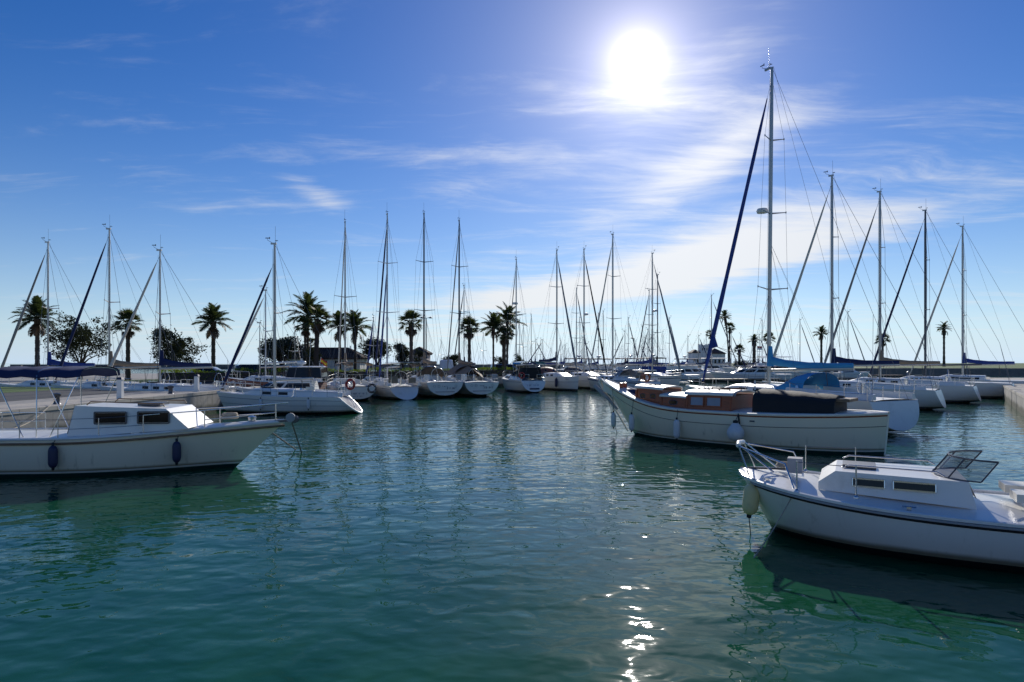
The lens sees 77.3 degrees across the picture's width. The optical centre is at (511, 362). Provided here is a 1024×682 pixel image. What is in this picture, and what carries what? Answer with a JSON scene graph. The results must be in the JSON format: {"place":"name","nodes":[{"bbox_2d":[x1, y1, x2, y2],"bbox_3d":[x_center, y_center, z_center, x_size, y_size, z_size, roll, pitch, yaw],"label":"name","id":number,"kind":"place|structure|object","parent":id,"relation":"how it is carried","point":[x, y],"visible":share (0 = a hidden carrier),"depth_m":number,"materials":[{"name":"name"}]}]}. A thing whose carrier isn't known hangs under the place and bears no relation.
{"place":"outdoors","nodes":[
{"label":"outdoors","id":0,"kind":"place"},
{"bbox_2d":[0,379,182,392],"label":"lawn","id":1,"kind":"structure","parent":0,"point":[13,389],"depth_m":45.94,"materials":[{"name":"green plant"}]},
{"bbox_2d":[7,295,61,379],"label":"palm tree","id":2,"kind":"object","parent":1,"relation":"on","point":[37,310],"visible":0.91,"depth_m":65.72,"materials":[{"name":"green plant"}]},
{"bbox_2d":[40,310,117,378],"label":"tree","id":3,"kind":"object","parent":1,"relation":"on","point":[78,338],"visible":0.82,"depth_m":71.01,"materials":[{"name":"green plant"}]},
{"bbox_2d":[112,308,145,379],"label":"palm tree","id":4,"kind":"object","parent":1,"relation":"on","point":[126,313],"visible":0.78,"depth_m":68.79,"materials":[{"name":"green plant"}]},
{"bbox_2d":[147,324,210,370],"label":"tree","id":5,"kind":"object","parent":1,"relation":"on","point":[180,354],"visible":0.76,"depth_m":69.31,"materials":[{"name":"green plant"}]},
{"bbox_2d":[191,302,233,366],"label":"palm tree","id":6,"kind":"object","parent":1,"relation":"on","point":[213,313],"visible":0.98,"depth_m":71.74,"materials":[{"name":"green plant"}]},
{"bbox_2d":[257,332,307,371],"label":"tree","id":7,"kind":"object","parent":1,"relation":"on","point":[285,343],"visible":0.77,"depth_m":67.51,"materials":[{"name":"green plant"}]},
{"bbox_2d":[292,315,314,365],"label":"palm tree","id":8,"kind":"object","parent":1,"relation":"on","point":[304,333],"visible":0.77,"depth_m":73.69,"materials":[{"name":"green plant"}]},
{"bbox_2d":[284,290,333,362],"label":"palm tree","id":9,"kind":"object","parent":1,"relation":"on","point":[308,300],"visible":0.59,"depth_m":75.52,"materials":[{"name":"green plant"}]},
{"bbox_2d":[302,348,322,365],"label":"tree","id":10,"kind":"object","parent":1,"relation":"on","point":[311,355],"visible":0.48,"depth_m":73.54,"materials":[{"name":"green plant"}]},
{"bbox_2d":[303,305,332,365],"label":"palm tree","id":11,"kind":"object","parent":1,"relation":"on","point":[319,312],"visible":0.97,"depth_m":70.81,"materials":[{"name":"green plant"}]},
{"bbox_2d":[326,310,356,368],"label":"palm tree","id":12,"kind":"object","parent":1,"relation":"on","point":[336,317],"visible":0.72,"depth_m":75.74,"materials":[{"name":"green plant"}]},
{"bbox_2d":[341,309,372,371],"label":"palm tree","id":13,"kind":"object","parent":1,"relation":"on","point":[355,319],"visible":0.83,"depth_m":76.78,"materials":[{"name":"green plant"}]},
{"bbox_2d":[441,354,457,365],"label":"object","id":14,"kind":"object","parent":1,"relation":"on","point":[453,357],"visible":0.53,"depth_m":91.55,"materials":[{"name":"green plant"}]},
{"bbox_2d":[0,391,193,409],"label":"pavement","id":15,"kind":"structure","parent":0,"point":[13,406],"depth_m":31.36,"materials":[{"name":"grey concrete"}]},
{"bbox_2d":[116,377,123,398],"bbox_3d":[-20.200,1.295,33.000,0.300,1.110,0.260,0,0,0],"label":"power pedestal","id":16,"kind":"object","parent":15,"relation":"on","point":[120,387],"visible":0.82,"depth_m":32.90,"materials":[{"name":"white plastic"}]},
{"bbox_2d":[194,374,199,391],"bbox_3d":[-20.200,1.295,41.000,0.300,1.110,0.260,0,0,0],"label":"power pedestal","id":17,"kind":"object","parent":15,"relation":"on","point":[196,383],"visible":1,"depth_m":40.90,"materials":[{"name":"white plastic"}]},
{"bbox_2d":[460,315,480,361],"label":"palm tree","id":18,"kind":"object","parent":15,"relation":"on","point":[468,329],"visible":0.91,"depth_m":77.67,"materials":[{"name":"green plant"}]},
{"bbox_2d":[478,311,507,369],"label":"palm tree","id":19,"kind":"object","parent":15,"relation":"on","point":[494,321],"visible":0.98,"depth_m":81.80,"materials":[{"name":"green plant"}]},
{"bbox_2d":[494,324,513,369],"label":"palm tree","id":20,"kind":"object","parent":15,"relation":"on","point":[504,337],"visible":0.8,"depth_m":83.72,"materials":[{"name":"green plant"}]},
{"bbox_2d":[0,382,221,401],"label":"road","id":21,"kind":"structure","parent":0,"point":[19,396],"depth_m":38.53,"materials":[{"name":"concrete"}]},
{"bbox_2d":[233,364,277,371],"bbox_3d":[-25.395,0.998,63.994,4.560,1.695,1.890,0,0,-35],"label":"parked car","id":22,"kind":"object","parent":21,"relation":"on","point":[250,366],"visible":0.04,"depth_m":62.82,"materials":[{"name":"blue paint"}]},
{"bbox_2d":[357,335,393,370],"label":"tree","id":23,"kind":"object","parent":21,"relation":"on","point":[366,348],"visible":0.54,"depth_m":75.46,"materials":[{"name":"green plant"}]},
{"bbox_2d":[393,341,408,367],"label":"tree","id":24,"kind":"object","parent":21,"relation":"on","point":[401,356],"visible":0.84,"depth_m":79.54,"materials":[{"name":"green plant"}]},
{"bbox_2d":[397,309,422,369],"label":"palm tree","id":25,"kind":"object","parent":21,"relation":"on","point":[410,315],"visible":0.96,"depth_m":73.79,"materials":[{"name":"green plant"}]},
{"bbox_2d":[413,347,427,370],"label":"tree","id":26,"kind":"object","parent":21,"relation":"on","point":[419,353],"visible":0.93,"depth_m":79.93,"materials":[{"name":"green plant"}]},
{"bbox_2d":[439,360,452,370],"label":"van","id":27,"kind":"object","parent":21,"relation":"on","point":[443,364],"visible":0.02,"depth_m":81.65,"materials":[{"name":"white paint"}]},
{"bbox_2d":[0,373,503,427],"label":"quay","id":28,"kind":"structure","parent":0,"point":[205,399],"depth_m":33.23,"materials":[{"name":"concrete"}]},
{"bbox_2d":[158,366,517,381],"bbox_3d":[-14.739,1.128,70.994,42.770,1.507,6.010,0,0,-38],"label":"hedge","id":29,"kind":"object","parent":28,"relation":"on","point":[206,376],"visible":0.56,"depth_m":61.64,"materials":[{"name":"green plant"}]},
{"bbox_2d":[496,302,526,363],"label":"palm tree","id":30,"kind":"object","parent":28,"relation":"on","point":[504,315],"visible":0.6,"depth_m":87.66,"materials":[{"name":"green plant"}]},
{"bbox_2d":[286,346,370,371],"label":"house","id":31,"kind":"structure","parent":0,"point":[326,356],"depth_m":79.11,"materials":[{"name":"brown paint"}]},
{"bbox_2d":[413,347,432,367],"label":"house","id":32,"kind":"structure","parent":0,"point":[429,353],"depth_m":84.19,"materials":[{"name":"paint"}]},
{"bbox_2d":[0,363,1023,681],"bbox_3d":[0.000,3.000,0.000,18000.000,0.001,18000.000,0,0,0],"label":"water","id":33,"kind":"structure","parent":0,"point":[504,535],"depth_m":9.34,"materials":[{"name":"teal liquid"}]},
{"bbox_2d":[0,237,110,386],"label":"sailing yacht","id":34,"kind":"object","parent":33,"relation":"on","point":[40,382],"visible":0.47,"depth_m":49.95,"materials":[{"name":"paint"}]},
{"bbox_2d":[51,223,191,388],"bbox_3d":[-28.804,-3.715,46.976,10.583,14.331,3.298,0,0,2],"label":"sailing yacht","id":35,"kind":"object","parent":33,"relation":"on","point":[96,384],"visible":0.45,"depth_m":46.95,"materials":[{"name":"paint"}]},
{"bbox_2d":[0,366,298,477],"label":"motor boat","id":36,"kind":"object","parent":33,"relation":"on","point":[104,438],"visible":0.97,"depth_m":17.26,"materials":[{"name":"white plastic"}]},
{"bbox_2d":[48,440,57,470],"bbox_3d":[-11.826,2.371,16.491,0.220,0.798,0.227,0,0,0],"label":"fender","id":37,"kind":"object","parent":36,"relation":"hanging from","point":[52,456],"visible":1,"depth_m":16.42,"materials":[{"name":"blue plastic"}]},
{"bbox_2d":[172,437,180,464],"bbox_3d":[-9.104,2.371,17.380,0.220,0.798,0.227,0,0,0],"label":"fender","id":38,"kind":"object","parent":36,"relation":"hanging from","point":[176,451],"visible":1,"depth_m":17.30,"materials":[{"name":"blue plastic"}]},
{"bbox_2d":[99,235,245,391],"bbox_3d":[-22.923,-2.580,42.977,10.083,12.061,3.143,0,0,2],"label":"sailing yacht","id":39,"kind":"object","parent":33,"relation":"on","point":[154,386],"visible":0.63,"depth_m":42.89,"materials":[{"name":"paint"}]},
{"bbox_2d":[230,318,292,375],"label":"sailing yacht","id":40,"kind":"object","parent":33,"relation":"on","point":[262,349],"visible":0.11,"depth_m":54.96,"materials":[{"name":"paint"}]},
{"bbox_2d":[223,288,327,389],"bbox_3d":[-18.638,-1.633,49.895,8.694,10.167,2.710,0,0,10],"label":"sailing yacht","id":41,"kind":"object","parent":33,"relation":"on","point":[261,377],"visible":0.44,"depth_m":49.77,"materials":[{"name":"paint"}]},
{"bbox_2d":[225,341,346,392],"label":"motor yacht","id":42,"kind":"object","parent":33,"relation":"on","point":[302,371],"visible":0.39,"depth_m":42.67,"materials":[{"name":"paint"}]},
{"bbox_2d":[216,237,362,413],"bbox_3d":[-13.375,-2.358,38.315,8.762,11.617,2.994,0,0,-1],"label":"sailing yacht","id":43,"kind":"object","parent":33,"relation":"on","point":[325,401],"visible":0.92,"depth_m":37.53,"materials":[{"name":"paint"}]},
{"bbox_2d":[8,364,672,368],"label":"breakwater","id":44,"kind":"object","parent":33,"relation":"in","point":[222,366],"visible":0.09,"depth_m":331.50,"materials":[{"name":"stone"}]},
{"bbox_2d":[327,218,376,400],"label":"sailing yacht","id":45,"kind":"object","parent":33,"relation":"on","point":[359,391],"visible":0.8,"depth_m":54.40,"materials":[{"name":"paint"}]},
{"bbox_2d":[345,378,355,389],"bbox_3d":[-9.434,1.250,37.331,0.691,0.691,0.184,0,0,20],"label":"lifebuoy","id":46,"kind":"object","parent":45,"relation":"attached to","point":[346,384],"visible":1,"depth_m":37.27,"materials":[{"name":"plastic"}]},
{"bbox_2d":[361,314,384,382],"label":"sailing yacht","id":47,"kind":"object","parent":33,"relation":"on","point":[372,331],"visible":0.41,"depth_m":63.97,"materials":[{"name":"paint"}]},
{"bbox_2d":[369,210,421,399],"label":"sailing yacht","id":48,"kind":"object","parent":33,"relation":"on","point":[392,387],"visible":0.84,"depth_m":55.05,"materials":[{"name":"paint"}]},
{"bbox_2d":[407,213,462,396],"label":"sailing yacht","id":49,"kind":"object","parent":33,"relation":"on","point":[436,382],"visible":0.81,"depth_m":58.64,"materials":[{"name":"paint"}]},
{"bbox_2d":[453,283,481,367],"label":"sailing yacht","id":50,"kind":"object","parent":33,"relation":"on","point":[463,337],"visible":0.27,"depth_m":92.05,"materials":[{"name":"paint"}]},
{"bbox_2d":[444,218,498,395],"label":"sailing yacht","id":51,"kind":"object","parent":33,"relation":"on","point":[475,381],"visible":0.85,"depth_m":60.44,"materials":[{"name":"paint"}]},
{"bbox_2d":[502,256,544,392],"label":"sailing yacht","id":52,"kind":"object","parent":33,"relation":"on","point":[532,380],"visible":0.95,"depth_m":65.74,"materials":[{"name":"paint"}]},
{"bbox_2d":[525,314,540,366],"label":"sailing yacht","id":53,"kind":"object","parent":33,"relation":"on","point":[532,363],"visible":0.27,"depth_m":117.87,"materials":[{"name":"paint"}]},
{"bbox_2d":[528,246,578,390],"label":"sailing yacht","id":54,"kind":"object","parent":33,"relation":"on","point":[567,381],"visible":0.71,"depth_m":71.08,"materials":[{"name":"paint"}]},
{"bbox_2d":[558,282,590,370],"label":"sailing yacht","id":55,"kind":"object","parent":33,"relation":"on","point":[576,332],"visible":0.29,"depth_m":100.93,"materials":[{"name":"paint"}]},
{"bbox_2d":[562,355,590,370],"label":"motor yacht","id":56,"kind":"object","parent":33,"relation":"on","point":[581,367],"visible":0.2,"depth_m":98.95,"materials":[{"name":"paint"}]},
{"bbox_2d":[558,245,606,388],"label":"sailing yacht","id":57,"kind":"object","parent":33,"relation":"on","point":[583,381],"visible":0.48,"depth_m":76.41,"materials":[{"name":"paint"}]},
{"bbox_2d":[567,337,598,368],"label":"sailing yacht","id":58,"kind":"object","parent":33,"relation":"on","point":[581,361],"visible":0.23,"depth_m":104.30,"materials":[{"name":"paint"}]},
{"bbox_2d":[585,313,604,365],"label":"sailing yacht","id":59,"kind":"object","parent":33,"relation":"on","point":[597,362],"visible":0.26,"depth_m":107.94,"materials":[{"name":"paint"}]},
{"bbox_2d":[585,356,609,372],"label":"motor yacht","id":60,"kind":"object","parent":33,"relation":"on","point":[593,369],"visible":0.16,"depth_m":104.95,"materials":[{"name":"paint"}]},
{"bbox_2d":[588,355,640,374],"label":"motor yacht","id":61,"kind":"object","parent":33,"relation":"on","point":[627,367],"visible":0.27,"depth_m":95.05,"materials":[{"name":"paint"}]},
{"bbox_2d":[587,231,660,389],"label":"sailing yacht","id":62,"kind":"object","parent":33,"relation":"on","point":[631,378],"visible":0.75,"depth_m":67.66,"materials":[{"name":"paint"}]},
{"bbox_2d":[614,315,639,365],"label":"sailing yacht","id":63,"kind":"object","parent":33,"relation":"on","point":[627,361],"visible":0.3,"depth_m":103.95,"materials":[{"name":"paint"}]},
{"bbox_2d":[609,253,682,385],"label":"sailing yacht","id":64,"kind":"object","parent":33,"relation":"on","point":[666,379],"visible":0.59,"depth_m":75.06,"materials":[{"name":"paint"}]},
{"bbox_2d":[636,354,666,373],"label":"motor yacht","id":65,"kind":"object","parent":33,"relation":"on","point":[659,368],"visible":0.14,"depth_m":87.31,"materials":[{"name":"paint"}]},
{"bbox_2d":[636,290,672,368],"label":"sailing yacht","id":66,"kind":"object","parent":33,"relation":"on","point":[649,314],"visible":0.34,"depth_m":97.96,"materials":[{"name":"paint"}]},
{"bbox_2d":[629,268,681,374],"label":"sailing yacht","id":67,"kind":"object","parent":33,"relation":"on","point":[657,332],"visible":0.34,"depth_m":93.94,"materials":[{"name":"paint"}]},
{"bbox_2d":[660,318,680,365],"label":"sailing yacht","id":68,"kind":"object","parent":33,"relation":"on","point":[671,346],"visible":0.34,"depth_m":109.94,"materials":[{"name":"paint"}]},
{"bbox_2d":[665,363,700,381],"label":"motor yacht","id":69,"kind":"object","parent":33,"relation":"on","point":[684,374],"visible":0.19,"depth_m":97.04,"materials":[{"name":"paint"}]},
{"bbox_2d":[675,356,723,380],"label":"motor yacht","id":70,"kind":"object","parent":33,"relation":"on","point":[693,370],"visible":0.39,"depth_m":106.91,"materials":[{"name":"paint"}]},
{"bbox_2d":[695,337,718,371],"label":"sailing yacht","id":71,"kind":"object","parent":33,"relation":"on","point":[702,363],"visible":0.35,"depth_m":119.10,"materials":[{"name":"paint"}]},
{"bbox_2d":[679,295,738,371],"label":"sailing yacht","id":72,"kind":"object","parent":33,"relation":"on","point":[716,370],"visible":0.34,"depth_m":127.93,"materials":[{"name":"paint"}]},
{"bbox_2d":[699,356,743,368],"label":"motor yacht","id":73,"kind":"object","parent":33,"relation":"on","point":[714,365],"visible":0.16,"depth_m":141.43,"materials":[{"name":"paint"}]},
{"bbox_2d":[712,330,745,371],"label":"sailing yacht","id":74,"kind":"object","parent":33,"relation":"on","point":[729,362],"visible":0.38,"depth_m":123.03,"materials":[{"name":"paint"}]},
{"bbox_2d":[681,378,779,382],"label":"pontoon","id":75,"kind":"object","parent":33,"relation":"on","point":[734,380],"visible":0.28,"depth_m":98.22,"materials":[{"name":"grey wood"}]},
{"bbox_2d":[594,378,889,454],"bbox_3d":[7.954,2.125,24.498,11.345,2.950,3.661,0,0,40],"label":"wooden motorsailer","id":76,"kind":"object","parent":33,"relation":"on","point":[797,421],"visible":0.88,"depth_m":22.34,"materials":[{"name":"beige paint"}]},
{"bbox_2d":[611,389,615,428],"bbox_3d":[4.246,1.877,26.754,0.206,1.746,0.206,0,0,34],"label":"fender","id":77,"kind":"object","parent":76,"relation":"hanging from","point":[613,419],"visible":1,"depth_m":26.68,"materials":[{"name":"white plastic"}]},
{"bbox_2d":[629,398,633,431],"bbox_3d":[4.778,2.094,25.568,0.230,1.352,0.230,0,0,0],"label":"fender","id":78,"kind":"object","parent":76,"relation":"hanging from","point":[631,421],"visible":1,"depth_m":25.47,"materials":[{"name":"white plastic"}]},
{"bbox_2d":[673,411,679,439],"bbox_3d":[6.109,2.292,23.732,0.250,1.136,0.250,0,0,0],"label":"fender","id":79,"kind":"object","parent":76,"relation":"hanging from","point":[676,428],"visible":1,"depth_m":23.64,"materials":[{"name":"white plastic"}]},
{"bbox_2d":[727,413,743,441],"bbox_3d":[7.700,2.226,22.049,0.580,0.967,0.580,0,0,0],"label":"fender","id":80,"kind":"object","parent":76,"relation":"hanging from","point":[735,431],"visible":0.94,"depth_m":21.87,"materials":[{"name":"white plastic"}]},
{"bbox_2d":[710,363,793,381],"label":"motor yacht","id":81,"kind":"object","parent":33,"relation":"on","point":[750,373],"visible":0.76,"depth_m":102.54,"materials":[{"name":"paint"}]},
{"bbox_2d":[748,332,766,364],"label":"sailing yacht","id":82,"kind":"object","parent":33,"relation":"on","point":[758,351],"visible":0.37,"depth_m":124.69,"materials":[{"name":"paint"}]},
{"bbox_2d":[722,351,810,377],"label":"motor yacht","id":83,"kind":"object","parent":33,"relation":"on","point":[725,369],"visible":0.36,"depth_m":115.93,"materials":[{"name":"paint"}]},
{"bbox_2d":[679,64,918,430],"bbox_3d":[13.454,-6.491,33.452,4.043,19.882,14.262,0,0,-26],"label":"sailing yacht","id":84,"kind":"object","parent":33,"relation":"on","point":[902,408],"visible":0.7,"depth_m":31.94,"materials":[{"name":"paint"}]},
{"bbox_2d":[781,319,818,372],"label":"sailing yacht","id":85,"kind":"object","parent":33,"relation":"on","point":[808,346],"visible":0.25,"depth_m":121.73,"materials":[{"name":"paint"}]},
{"bbox_2d":[820,311,869,378],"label":"sailing yacht","id":86,"kind":"object","parent":33,"relation":"on","point":[855,374],"visible":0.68,"depth_m":117.21,"materials":[{"name":"paint"}]},
{"bbox_2d":[762,171,945,409],"bbox_3d":[23.153,-5.381,44.455,11.588,17.662,3.608,0,0,40],"label":"sailing yacht","id":87,"kind":"object","parent":33,"relation":"on","point":[928,397],"visible":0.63,"depth_m":43.76,"materials":[{"name":"paint"}]},
{"bbox_2d":[736,440,1023,574],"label":"motor boat","id":88,"kind":"object","parent":33,"relation":"on","point":[948,516],"visible":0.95,"depth_m":9.94,"materials":[{"name":"white paint"}]},
{"bbox_2d":[742,478,759,533],"bbox_3d":[4.166,2.539,11.194,0.270,1.073,0.291,7,0,0],"label":"fender","id":89,"kind":"object","parent":88,"relation":"hanging from","point":[750,501],"visible":0.88,"depth_m":11.10,"materials":[{"name":"plastic"}]},
{"bbox_2d":[753,498,790,557],"bbox_3d":[4.155,2.595,10.180,1.244,0.927,0.020,0,0,-37],"label":"mooring line","id":90,"kind":"object","parent":88,"relation":"attached to","point":[772,529],"visible":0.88,"depth_m":10.17,"materials":[{"name":"fabric"}]},
{"bbox_2d":[815,187,980,402],"bbox_3d":[30.553,-5.755,51.455,11.588,18.410,3.608,0,0,40],"label":"sailing yacht","id":91,"kind":"object","parent":33,"relation":"on","point":[958,392],"visible":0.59,"depth_m":50.51,"materials":[{"name":"paint"}]},
{"bbox_2d":[870,206,1014,397],"bbox_3d":[38.151,-5.712,57.422,11.484,18.323,3.610,0,0,40],"label":"sailing yacht","id":92,"kind":"object","parent":33,"relation":"on","point":[990,389],"visible":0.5,"depth_m":57.92,"materials":[{"name":"paint"}]},
{"bbox_2d":[910,223,1023,383],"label":"sailing yacht","id":93,"kind":"object","parent":33,"relation":"on","point":[963,377],"visible":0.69,"depth_m":63.81,"materials":[{"name":"paint"}]},
{"bbox_2d":[0,0,1023,362],"label":"sky","id":94,"kind":"structure","parent":0,"point":[216,129],"materials":[{"name":"blue"}]},
{"bbox_2d":[510,353,527,367],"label":"tree","id":95,"kind":"object","parent":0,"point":[519,358],"visible":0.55,"depth_m":87.60,"materials":[{"name":"green plant"}]},
{"bbox_2d":[698,367,1023,375],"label":"mole","id":96,"kind":"object","parent":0,"point":[975,371],"visible":0.08,"depth_m":148.09,"materials":[{"name":"concrete"}]},
{"bbox_2d":[671,363,1023,367],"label":"lawn","id":97,"kind":"structure","parent":96,"relation":"on","point":[1018,365],"depth_m":172.80,"materials":[{"name":"green plant"}]},
{"bbox_2d":[688,344,725,365],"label":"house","id":98,"kind":"structure","parent":97,"relation":"on","point":[694,353],"depth_m":178.50,"materials":[{"name":"white paint"}]},
{"bbox_2d":[720,310,731,365],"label":"palm tree","id":99,"kind":"object","parent":97,"relation":"on","point":[724,312],"visible":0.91,"depth_m":171.60,"materials":[{"name":"green plant"}]},
{"bbox_2d":[724,322,735,365],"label":"palm tree","id":100,"kind":"object","parent":97,"relation":"on","point":[729,324],"visible":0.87,"depth_m":173.77,"materials":[{"name":"green plant"}]},
{"bbox_2d":[734,344,744,367],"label":"palm tree","id":101,"kind":"object","parent":97,"relation":"on","point":[739,346],"visible":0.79,"depth_m":159.66,"materials":[{"name":"green plant"}]},
{"bbox_2d":[748,334,760,365],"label":"palm tree","id":102,"kind":"object","parent":97,"relation":"on","point":[754,337],"visible":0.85,"depth_m":157.69,"materials":[{"name":"green plant"}]},
{"bbox_2d":[812,325,827,362],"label":"palm tree","id":103,"kind":"object","parent":97,"relation":"on","point":[821,332],"visible":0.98,"depth_m":164.77,"materials":[{"name":"green plant"}]},
{"bbox_2d":[875,333,890,352],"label":"palm tree","id":104,"kind":"object","parent":97,"relation":"on","point":[886,339],"visible":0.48,"depth_m":168.62,"materials":[{"name":"green plant"}]},
{"bbox_2d":[937,321,951,366],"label":"palm tree","id":105,"kind":"object","parent":97,"relation":"on","point":[943,327],"visible":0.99,"depth_m":172.75,"materials":[{"name":"green plant"}]},
{"bbox_2d":[986,377,1023,415],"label":"quay","id":106,"kind":"structure","parent":0,"point":[1013,396],"depth_m":43.06,"materials":[{"name":"concrete"}]},
{"bbox_2d":[993,378,1023,390],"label":"pavement","id":107,"kind":"structure","parent":0,"point":[1020,386],"depth_m":74.80,"materials":[{"name":"grey concrete"}]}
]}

